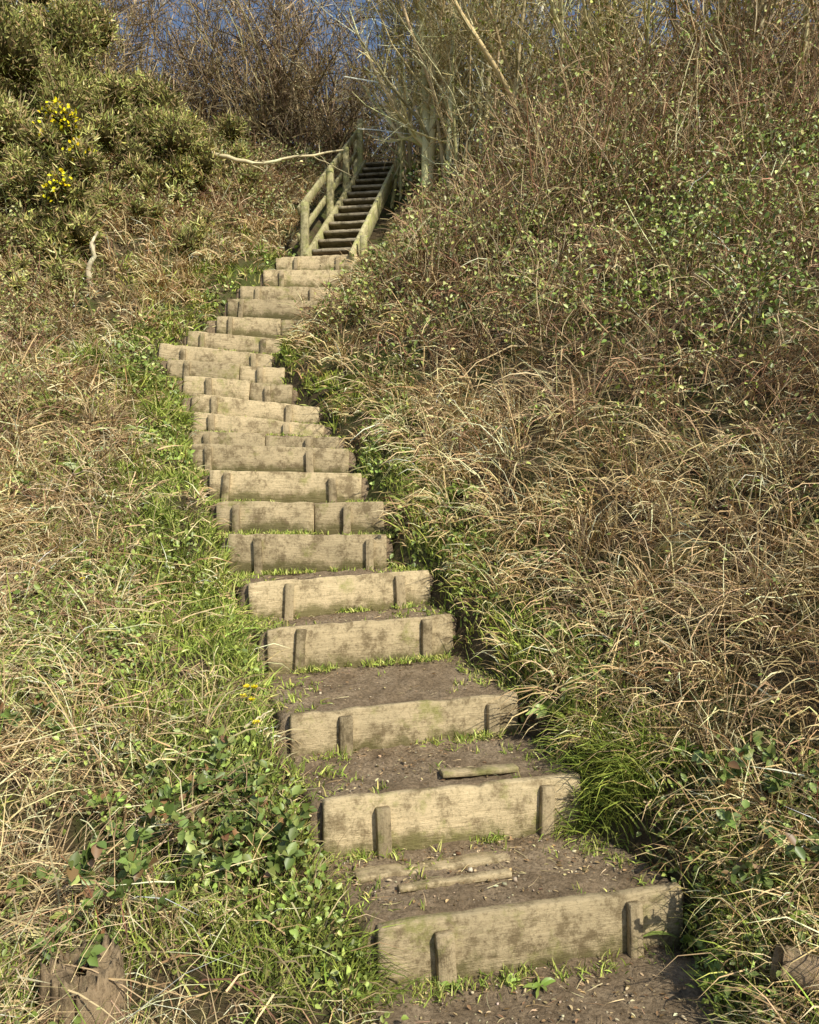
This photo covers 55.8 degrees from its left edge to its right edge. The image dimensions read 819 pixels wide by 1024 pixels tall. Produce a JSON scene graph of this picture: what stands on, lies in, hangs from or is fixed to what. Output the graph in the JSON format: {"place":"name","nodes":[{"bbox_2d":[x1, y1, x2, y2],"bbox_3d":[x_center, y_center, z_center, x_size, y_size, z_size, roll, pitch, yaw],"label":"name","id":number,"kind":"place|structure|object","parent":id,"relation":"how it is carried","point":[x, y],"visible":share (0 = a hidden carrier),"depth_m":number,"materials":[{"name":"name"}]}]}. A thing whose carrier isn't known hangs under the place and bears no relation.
{"place":"outdoors","nodes":[
{"label":"outdoors","id":0,"kind":"place"},
{"bbox_2d":[0,111,818,1023],"bbox_3d":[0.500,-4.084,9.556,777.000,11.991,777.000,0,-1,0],"label":"hillside terrain","id":1,"kind":"structure","parent":0,"point":[312,400],"depth_m":4.55,"materials":[{"name":"beige plant"}]},
{"bbox_2d":[0,214,75,296],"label":"gorse bush","id":2,"kind":"object","parent":1,"relation":"on","point":[19,267],"visible":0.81,"depth_m":9.08,"materials":[{"name":"green plant"}]},
{"bbox_2d":[0,0,117,169],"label":"gorse bush","id":3,"kind":"object","parent":1,"relation":"on","point":[22,61],"visible":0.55,"depth_m":11.16,"materials":[{"name":"green plant"}]},
{"bbox_2d":[0,0,134,111],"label":"gorse bush","id":4,"kind":"object","parent":1,"relation":"on","point":[77,25],"visible":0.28,"depth_m":12.83,"materials":[{"name":"green plant"}]},
{"bbox_2d":[0,79,154,278],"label":"gorse bush","id":5,"kind":"object","parent":1,"relation":"on","point":[56,186],"visible":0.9,"depth_m":9.82,"materials":[{"name":"green plant"}]},
{"bbox_2d":[39,931,131,1023],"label":"tree stump","id":6,"kind":"object","parent":1,"relation":"on","point":[90,982],"visible":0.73,"depth_m":2.10,"materials":[{"name":"brown wood"}]},
{"bbox_2d":[11,0,164,84],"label":"bare shrub","id":7,"kind":"object","parent":1,"relation":"on","point":[122,7],"visible":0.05,"depth_m":16.84,"materials":[{"name":"brown plant"}]},
{"bbox_2d":[85,231,98,287],"bbox_3d":[-3.964,-3.104,9.582,0.128,0.718,0.313,1,-1,-45],"label":"dead branch","id":8,"kind":"object","parent":1,"relation":"on","point":[93,257],"visible":0.9,"depth_m":9.50,"materials":[{"name":"beige wood"}]},
{"bbox_2d":[0,53,226,198],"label":"gorse bush","id":9,"kind":"object","parent":1,"relation":"on","point":[173,138],"visible":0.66,"depth_m":11.79,"materials":[{"name":"green plant"}]},
{"bbox_2d":[31,0,211,95],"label":"bare shrub","id":10,"kind":"object","parent":1,"relation":"on","point":[144,60],"visible":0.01,"depth_m":18.18,"materials":[{"name":"brown plant"}]},
{"bbox_2d":[26,0,257,121],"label":"bare shrub","id":11,"kind":"object","parent":1,"relation":"on","point":[127,38],"visible":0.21,"depth_m":16.52,"materials":[{"name":"brown plant"}]},
{"bbox_2d":[93,165,218,258],"bbox_3d":[-3.701,-4.066,10.636,2.019,1.505,1.032,0,-1,0],"label":"gorse bush","id":12,"kind":"object","parent":1,"relation":"on","point":[202,219],"visible":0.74,"depth_m":10.50,"materials":[{"name":"green plant"}]},
{"bbox_2d":[79,577,259,745],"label":"dandelion flowers","id":13,"kind":"object","parent":1,"relation":"on","point":[244,694],"visible":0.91,"depth_m":3.71,"materials":[{"name":"yellow plant"}]},
{"bbox_2d":[112,7,229,125],"bbox_3d":[-5.858,-10.143,18.583,3.106,4.761,3.706,0,-1,-29],"label":"bare shrub","id":14,"kind":"object","parent":1,"relation":"on","point":[165,66],"visible":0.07,"depth_m":17.55,"materials":[{"name":"brown plant"}]},
{"bbox_2d":[110,99,260,204],"bbox_3d":[-3.605,-5.930,12.706,2.431,2.132,1.562,0,-1,0],"label":"gorse bush","id":15,"kind":"object","parent":1,"relation":"on","point":[231,129],"visible":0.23,"depth_m":12.94,"materials":[{"name":"leaves"},{"name":"twigs"}]},
{"bbox_2d":[106,0,330,148],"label":"bare shrub","id":16,"kind":"object","parent":1,"relation":"on","point":[182,41],"visible":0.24,"depth_m":17.21,"materials":[{"name":"brown plant"}]},
{"bbox_2d":[191,173,257,199],"bbox_3d":[-3.027,-5.199,12.495,1.157,0.660,0.628,0,-1,0],"label":"gorse bush","id":17,"kind":"object","parent":1,"relation":"on","point":[240,180],"visible":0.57,"depth_m":12.47,"materials":[{"name":"green plant"}]},
{"bbox_2d":[166,359,284,384],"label":"wooden step","id":18,"kind":"object","parent":1,"relation":"on","point":[182,369],"visible":0.48,"depth_m":8.35,"materials":[{"name":"beige wood"}]},
{"bbox_2d":[103,0,353,153],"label":"bare shrub","id":19,"kind":"object","parent":1,"relation":"on","point":[261,85],"visible":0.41,"depth_m":16.54,"materials":[{"name":"brown plant"}]},
{"bbox_2d":[187,331,286,354],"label":"wooden step","id":20,"kind":"object","parent":1,"relation":"on","point":[239,343],"visible":0.44,"depth_m":9.00,"materials":[{"name":"beige wood"}]},
{"bbox_2d":[183,376,292,403],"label":"wooden step","id":21,"kind":"object","parent":1,"relation":"on","point":[253,391],"visible":0.53,"depth_m":8.00,"materials":[{"name":"beige wood"}]},
{"bbox_2d":[190,394,319,423],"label":"wooden step","id":22,"kind":"object","parent":1,"relation":"on","point":[231,406],"visible":0.59,"depth_m":7.64,"materials":[{"name":"beige wood"}]},
{"bbox_2d":[192,412,324,437],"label":"wooden step","id":23,"kind":"object","parent":1,"relation":"on","point":[220,422],"visible":0.5,"depth_m":7.29,"materials":[{"name":"beige wood"}]},
{"bbox_2d":[244,709,272,727],"bbox_3d":[-0.704,0.963,3.607,0.137,0.089,0.022,0,-1,-8],"label":"stick","id":24,"kind":"object","parent":1,"relation":"on","point":[250,722],"visible":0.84,"depth_m":3.60,"materials":[{"name":"beige wood"}]},
{"bbox_2d":[188,431,338,448],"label":"wooden step","id":25,"kind":"object","parent":1,"relation":"on","point":[231,438],"visible":0.41,"depth_m":6.94,"materials":[{"name":"beige wood"}]},
{"bbox_2d":[191,444,348,472],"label":"wooden step","id":26,"kind":"object","parent":1,"relation":"on","point":[210,457],"visible":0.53,"depth_m":6.58,"materials":[{"name":"beige wood"}]},
{"bbox_2d":[209,470,361,502],"bbox_3d":[-1.002,-0.134,6.236,1.231,0.408,0.086,0,-1,0],"label":"wooden step","id":27,"kind":"object","parent":1,"relation":"on","point":[292,487],"visible":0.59,"depth_m":6.23,"materials":[{"name":"beige wood"}]},
{"bbox_2d":[240,286,335,301],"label":"wooden step","id":28,"kind":"object","parent":1,"relation":"on","point":[266,293],"visible":0.5,"depth_m":10.07,"materials":[{"name":"beige wood"}]},
{"bbox_2d":[164,0,414,159],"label":"bare shrub","id":29,"kind":"object","parent":1,"relation":"on","point":[208,13],"visible":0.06,"depth_m":17.75,"materials":[{"name":"brown plant"}]},
{"bbox_2d":[216,501,383,534],"bbox_3d":[-0.824,0.104,5.837,1.268,0.373,0.094,0,-1,0],"label":"wooden step","id":30,"kind":"object","parent":1,"relation":"on","point":[340,517],"visible":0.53,"depth_m":5.83,"materials":[{"name":"beige wood"}]},
{"bbox_2d":[157,0,442,158],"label":"bare shrub","id":31,"kind":"object","parent":1,"relation":"on","point":[284,22],"visible":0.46,"depth_m":16.11,"materials":[{"name":"brown plant"}]},
{"bbox_2d":[228,534,386,574],"bbox_3d":[-0.718,0.342,5.429,1.114,0.378,0.086,0,-1,0],"label":"wooden step","id":32,"kind":"object","parent":1,"relation":"on","point":[258,553],"visible":0.64,"depth_m":5.42,"materials":[{"name":"beige wood"}]},
{"bbox_2d":[203,0,413,168],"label":"bare shrub","id":33,"kind":"object","parent":1,"relation":"on","point":[299,107],"visible":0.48,"depth_m":16.13,"materials":[{"name":"brown plant"}]},
{"bbox_2d":[263,270,353,287],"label":"wooden step","id":34,"kind":"object","parent":1,"relation":"on","point":[288,278],"visible":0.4,"depth_m":10.37,"materials":[{"name":"beige wood"}]},
{"bbox_2d":[276,254,357,269],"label":"wooden step","id":35,"kind":"object","parent":1,"relation":"on","point":[303,263],"visible":0.45,"depth_m":10.73,"materials":[{"name":"beige wood"}]},
{"bbox_2d":[222,0,416,177],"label":"bare shrub","id":36,"kind":"object","parent":1,"relation":"on","point":[322,91],"visible":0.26,"depth_m":16.39,"materials":[{"name":"brown plant"}]},
{"bbox_2d":[233,0,412,174],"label":"bare shrub","id":37,"kind":"object","parent":1,"relation":"on","point":[331,84],"visible":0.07,"depth_m":18.31,"materials":[{"name":"brown plant"}]},
{"bbox_2d":[248,570,430,620],"bbox_3d":[-0.425,0.585,4.927,1.182,0.410,0.085,0,-1,-15],"label":"wooden step","id":38,"kind":"object","parent":1,"relation":"on","point":[286,599],"visible":0.59,"depth_m":4.91,"materials":[{"name":"beige wood"}]},
{"bbox_2d":[297,119,403,262],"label":"wooden staircase","id":39,"kind":"structure","parent":1,"relation":"on","point":[353,214],"depth_m":12.48,"materials":[{"name":"brown wood"}]},
{"bbox_2d":[212,148,349,180],"bbox_3d":[-2.036,-5.675,12.088,2.302,0.639,0.752,0,-1,-17],"label":"fallen branch","id":40,"kind":"object","parent":39,"relation":"on","point":[238,160],"visible":0.97,"depth_m":12.01,"materials":[{"name":"beige wood"}]},
{"bbox_2d":[247,0,468,179],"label":"bare shrub","id":41,"kind":"object","parent":1,"relation":"on","point":[313,85],"visible":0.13,"depth_m":16.72,"materials":[{"name":"brown plant"}]},
{"bbox_2d":[266,613,452,674],"bbox_3d":[-0.263,0.812,4.508,1.129,0.390,0.084,0,-1,-19],"label":"wooden step","id":42,"kind":"object","parent":1,"relation":"on","point":[355,643],"visible":0.58,"depth_m":4.49,"materials":[{"name":"beige wood"}]},
{"bbox_2d":[213,0,581,173],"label":"bare shrub","id":43,"kind":"object","parent":1,"relation":"on","point":[418,89],"visible":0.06,"depth_m":16.35,"materials":[{"name":"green plant"}]},
{"bbox_2d":[289,691,517,757],"bbox_3d":[0.004,1.127,3.819,1.192,0.384,0.086,0,-1,-20],"label":"wooden step","id":44,"kind":"object","parent":1,"relation":"on","point":[388,725],"visible":0.58,"depth_m":3.79,"materials":[{"name":"beige wood"}]},
{"bbox_2d":[0,0,818,1023],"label":"bramble thicket","id":45,"kind":"object","parent":1,"relation":"on","point":[690,114],"depth_m":7.74,"materials":[{"name":"plant"}]},
{"bbox_2d":[0,218,818,1023],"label":"green grass","id":46,"kind":"structure","parent":1,"relation":"on","point":[610,760],"depth_m":3.58,"materials":[{"name":"green plant"}]},
{"bbox_2d":[0,207,818,1023],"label":"broadleaf weeds","id":47,"kind":"object","parent":1,"relation":"on","point":[546,981],"visible":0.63,"depth_m":3.56,"materials":[{"name":"green plant"}]},
{"bbox_2d":[0,692,818,970],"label":"bramble","id":48,"kind":"object","parent":1,"relation":"on","point":[85,859],"depth_m":2.75,"materials":[{"name":"green plant"}]},
{"bbox_2d":[14,0,813,179],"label":"background thicket","id":49,"kind":"object","parent":1,"relation":"on","point":[123,51],"visible":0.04,"depth_m":16.17,"materials":[{"name":"brown plant"}]},
{"bbox_2d":[330,0,551,195],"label":"hazel tree","id":50,"kind":"object","parent":1,"relation":"on","point":[437,104],"visible":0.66,"depth_m":11.96,"materials":[{"name":"brown plant"}]},
{"bbox_2d":[341,0,547,207],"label":"hazel tree","id":51,"kind":"object","parent":1,"relation":"on","point":[405,164],"visible":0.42,"depth_m":14.04,"materials":[{"name":"brown plant"}]},
{"bbox_2d":[311,0,580,207],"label":"ash tree","id":52,"kind":"object","parent":1,"relation":"on","point":[429,126],"visible":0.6,"depth_m":12.69,"materials":[{"name":"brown plant"}]},
{"bbox_2d":[322,772,580,860],"bbox_3d":[0.204,1.339,3.227,1.137,0.388,0.084,0,-1,-16],"label":"wooden step","id":53,"kind":"object","parent":1,"relation":"on","point":[414,819],"visible":0.61,"depth_m":3.21,"materials":[{"name":"beige wood"}]},
{"bbox_2d":[365,0,542,195],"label":"ash tree","id":54,"kind":"object","parent":1,"relation":"on","point":[443,154],"visible":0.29,"depth_m":12.51,"materials":[{"name":"brown plant"}]},
{"bbox_2d":[389,0,598,167],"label":"ash tree","id":55,"kind":"object","parent":1,"relation":"on","point":[488,87],"visible":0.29,"depth_m":12.18,"materials":[{"name":"brown plant"}]},
{"bbox_2d":[361,0,687,164],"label":"hawthorn tree","id":56,"kind":"object","parent":1,"relation":"on","point":[472,28],"visible":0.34,"depth_m":11.19,"materials":[{"name":"brown plant"}]},
{"bbox_2d":[376,882,682,988],"bbox_3d":[0.450,1.564,2.704,1.143,0.382,0.086,0,-1,-14],"label":"wooden step","id":57,"kind":"object","parent":1,"relation":"on","point":[450,947],"visible":0.66,"depth_m":2.69,"materials":[{"name":"beige wood"}]},
{"bbox_2d":[412,0,669,161],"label":"hazel tree","id":58,"kind":"object","parent":1,"relation":"on","point":[518,67],"visible":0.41,"depth_m":11.38,"materials":[{"name":"brown plant"}]},
{"bbox_2d":[442,0,658,125],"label":"bare shrub","id":59,"kind":"object","parent":1,"relation":"on","point":[538,41],"visible":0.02,"depth_m":14.96,"materials":[{"name":"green plant"}]},
{"bbox_2d":[502,0,742,133],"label":"hawthorn tree","id":60,"kind":"object","parent":1,"relation":"on","point":[646,11],"visible":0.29,"depth_m":10.69,"materials":[{"name":"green plant"}]},
{"bbox_2d":[506,0,780,107],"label":"bare shrub","id":61,"kind":"object","parent":1,"relation":"on","point":[616,30],"visible":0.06,"depth_m":13.80,"materials":[{"name":"brown plant"}]},
{"bbox_2d":[580,0,797,96],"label":"bare shrub","id":62,"kind":"object","parent":1,"relation":"on","point":[653,23],"visible":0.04,"depth_m":13.09,"materials":[{"name":"brown plant"}]},
{"bbox_2d":[576,0,818,123],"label":"hawthorn tree","id":63,"kind":"object","parent":1,"relation":"on","point":[721,4],"visible":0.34,"depth_m":10.39,"materials":[{"name":"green plant"}]},
{"bbox_2d":[627,0,818,83],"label":"bare shrub","id":64,"kind":"object","parent":1,"relation":"on","point":[751,5],"visible":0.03,"depth_m":12.88,"materials":[{"name":"brown plant"}]},
{"bbox_2d":[642,0,816,63],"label":"bare shrub","id":65,"kind":"object","parent":1,"relation":"on","point":[731,11],"visible":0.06,"depth_m":12.64,"materials":[{"name":"brown plant"}]},
{"bbox_2d":[655,0,818,121],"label":"hawthorn tree","id":66,"kind":"object","parent":1,"relation":"on","point":[727,34],"visible":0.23,"depth_m":10.22,"materials":[{"name":"brown plant"}]},
{"bbox_2d":[770,944,818,997],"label":"cut log","id":67,"kind":"object","parent":1,"relation":"on","point":[803,980],"visible":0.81,"depth_m":2.28,"materials":[{"name":"brown wood"}]},
{"bbox_2d":[11,0,814,182],"label":"sky","id":68,"kind":"structure","parent":0,"point":[182,7],"materials":[{"name":"blue"}]},
{"bbox_2d":[157,264,721,1023],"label":"dirt path","id":69,"kind":"structure","parent":0,"point":[335,688],"depth_m":3.05,"materials":[{"name":"brown soil"}]},
{"bbox_2d":[158,343,272,366],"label":"wooden step","id":70,"kind":"object","parent":69,"relation":"on","point":[191,353],"visible":0.44,"depth_m":8.70,"materials":[{"name":"beige wood"}]},
{"bbox_2d":[216,316,311,338],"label":"wooden step","id":71,"kind":"object","parent":69,"relation":"on","point":[258,327],"visible":0.4,"depth_m":9.36,"materials":[{"name":"beige wood"}]},
{"bbox_2d":[227,299,325,320],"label":"wooden step","id":72,"kind":"object","parent":69,"relation":"on","point":[254,308],"visible":0.45,"depth_m":9.71,"materials":[{"name":"beige wood"}]},
{"bbox_2d":[354,849,510,882],"bbox_3d":[0.093,1.387,3.031,0.622,0.026,0.087,0,-1,-16],"label":"worn plank","id":73,"kind":"object","parent":69,"relation":"on","point":[374,873],"visible":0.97,"depth_m":3.02,"materials":[{"name":"beige wood"}]},
{"bbox_2d":[397,868,511,892],"bbox_3d":[0.173,1.386,2.909,0.445,0.027,0.042,0,-1,-16],"label":"worn plank","id":74,"kind":"object","parent":69,"relation":"on","point":[483,876],"visible":1,"depth_m":2.90,"materials":[{"name":"beige wood"}]},
{"bbox_2d":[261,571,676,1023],"bbox_3d":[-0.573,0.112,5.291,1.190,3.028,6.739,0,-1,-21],"label":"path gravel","id":75,"kind":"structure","parent":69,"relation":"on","point":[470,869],"depth_m":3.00,"materials":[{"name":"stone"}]},
{"bbox_2d":[439,763,518,777],"bbox_3d":[0.310,1.153,3.449,0.351,0.026,0.073,0,-1,-12],"label":"worn plank","id":76,"kind":"object","parent":69,"relation":"on","point":[492,769],"visible":0.98,"depth_m":3.43,"materials":[{"name":"beige wood"}]},
{"bbox_2d":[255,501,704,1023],"bbox_3d":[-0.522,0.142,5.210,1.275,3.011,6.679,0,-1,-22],"label":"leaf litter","id":77,"kind":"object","parent":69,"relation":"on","point":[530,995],"visible":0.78,"depth_m":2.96,"materials":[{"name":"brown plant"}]}
]}

